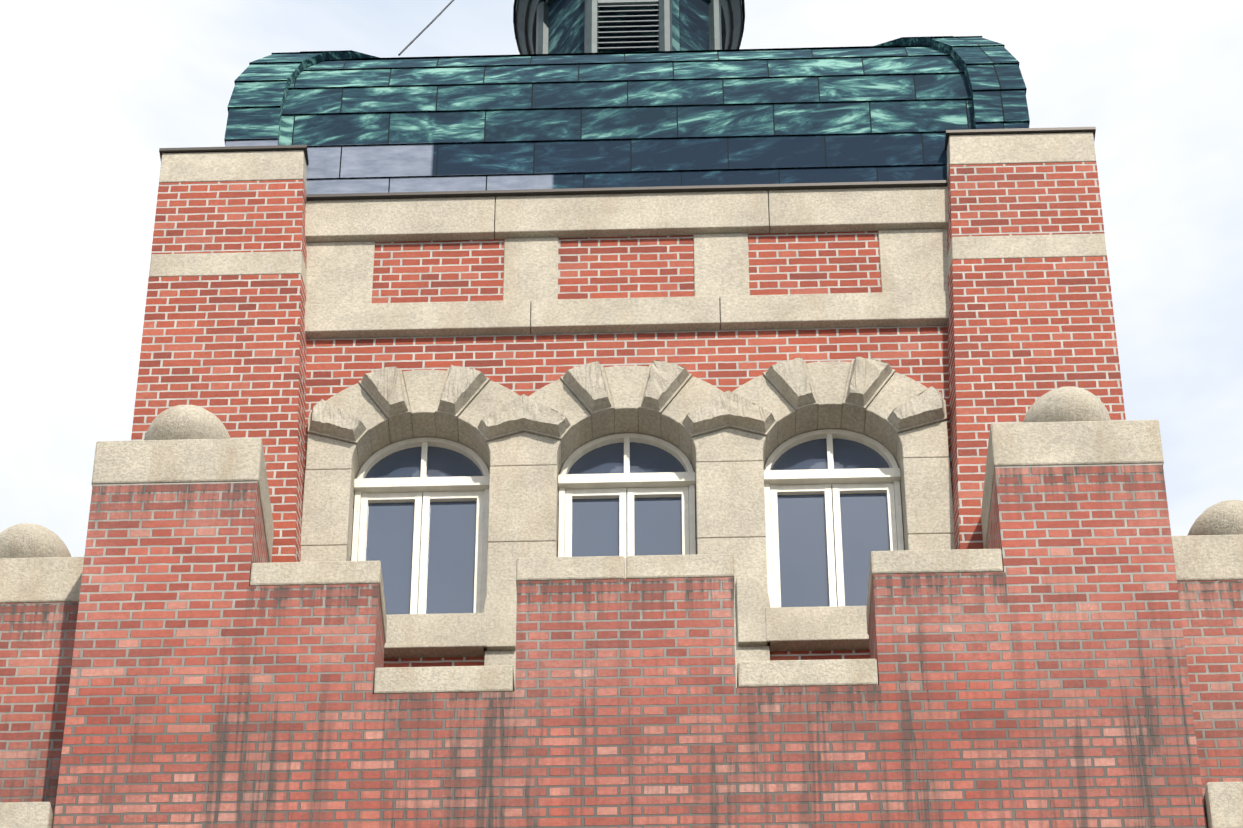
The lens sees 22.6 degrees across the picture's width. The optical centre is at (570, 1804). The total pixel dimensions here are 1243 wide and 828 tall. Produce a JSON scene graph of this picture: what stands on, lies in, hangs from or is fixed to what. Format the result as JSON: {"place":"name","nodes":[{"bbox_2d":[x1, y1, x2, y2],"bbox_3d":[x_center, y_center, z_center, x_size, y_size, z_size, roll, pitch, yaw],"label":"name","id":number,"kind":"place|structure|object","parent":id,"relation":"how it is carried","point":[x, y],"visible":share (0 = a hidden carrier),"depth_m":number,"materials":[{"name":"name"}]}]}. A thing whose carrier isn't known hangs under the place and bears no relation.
{"place":"outdoors","nodes":[
{"label":"outdoors","id":0,"kind":"place"},
{"bbox_2d":[144,405,230,439],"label":"ball pier","id":1,"kind":"structure","parent":0,"point":[179,422],"depth_m":17.24,"materials":[{"name":"stone"}]},
{"bbox_2d":[0,0,1242,556],"label":"sky","id":2,"kind":"structure","parent":0,"point":[91,91],"materials":[{"name":"white"}]},
{"bbox_2d":[131,132,1125,687],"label":"tower","id":3,"kind":"structure","parent":0,"point":[343,236],"depth_m":18.48,"materials":[{"name":"red brick"}]},
{"bbox_2d":[224,36,1029,193],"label":"roof","id":4,"kind":"structure","parent":3,"relation":"on","point":[359,122],"depth_m":19.41,"materials":[{"name":"green metal"}]},
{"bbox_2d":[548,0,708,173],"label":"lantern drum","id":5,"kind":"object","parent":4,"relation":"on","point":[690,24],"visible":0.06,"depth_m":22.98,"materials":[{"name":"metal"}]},
{"bbox_2d":[598,0,658,49],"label":"louver slats","id":6,"kind":"object","parent":5,"relation":"in","point":[623,3],"visible":0.12,"depth_m":22.74,"materials":[{"name":"grey metal"}]},
{"bbox_2d":[350,429,903,613],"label":"window frames","id":7,"kind":"structure","parent":3,"relation":"in","point":[633,485],"depth_m":18.05,"materials":[{"name":"white wood"}]},
{"bbox_2d":[365,438,889,614],"bbox_3d":[0.327,-7.286,17.916,3.148,1.719,0.001,0,-28,2],"label":"window glass","id":8,"kind":"object","parent":7,"relation":"in","point":[657,531],"depth_m":17.96,"materials":[{"name":"grey glass"}]},
{"bbox_2d":[308,356,946,470],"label":"arch stones","id":9,"kind":"object","parent":3,"relation":"attached to","point":[665,383],"visible":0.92,"depth_m":18.13,"materials":[{"name":"beige stone"}]},
{"bbox_2d":[159,127,1095,201],"bbox_3d":[0.346,-9.970,19.235,5.760,0.397,0.470,0,-28,2],"label":"roof flashing","id":10,"kind":"object","parent":3,"relation":"on","point":[632,190],"visible":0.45,"depth_m":19.03,"materials":[{"name":"grey metal"}]},
{"bbox_2d":[513,0,744,53],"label":"lantern trim","id":11,"kind":"structure","parent":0,"point":[531,22],"depth_m":23.39,"materials":[{"name":"metal"}]},
{"bbox_2d":[1023,386,1110,421],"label":"ball pier","id":12,"kind":"structure","parent":0,"point":[1067,404],"depth_m":17.10,"materials":[{"name":"stone"}]},
{"label":"ground","id":13,"kind":"structure","parent":0,"visible":0},
{"bbox_2d":[0,463,1242,827],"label":"brick parapet","id":14,"kind":"object","parent":13,"relation":"on","point":[1078,663],"visible":0.95,"depth_m":16.07,"materials":[{"name":"red brick"}]},
{"bbox_2d":[0,523,70,557],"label":"ball finial","id":15,"kind":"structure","parent":14,"relation":"on","point":[25,540],"depth_m":17.64,"materials":[{"name":"beige stone"}]},
{"bbox_2d":[0,420,1242,827],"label":"parapet caps","id":16,"kind":"object","parent":14,"relation":"on","point":[52,580],"visible":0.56,"depth_m":16.78,"materials":[{"name":"beige stone"}]},
{"bbox_2d":[1187,500,1242,535],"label":"ball finial","id":17,"kind":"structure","parent":14,"relation":"on","point":[1223,518],"depth_m":17.45,"materials":[{"name":"beige stone"}]},
{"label":"conductor wire","id":18,"kind":"object","parent":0,"visible":0},
{"bbox_2d":[433,0,453,20],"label":"conductor wire","id":19,"kind":"object","parent":18,"relation":"hanging from","point":[439,14],"visible":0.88,"depth_m":21.07,"materials":[{"name":"grey metal"}]},
{"bbox_2d":[398,20,433,55],"bbox_3d":[-1.020,-11.724,20.622,0.012,0.776,0.331,-19,-34,32],"label":"conductor wire","id":20,"kind":"object","parent":19,"relation":"hanging from","point":[416,37],"visible":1,"depth_m":20.61,"materials":[{"name":"grey metal"}]}
]}

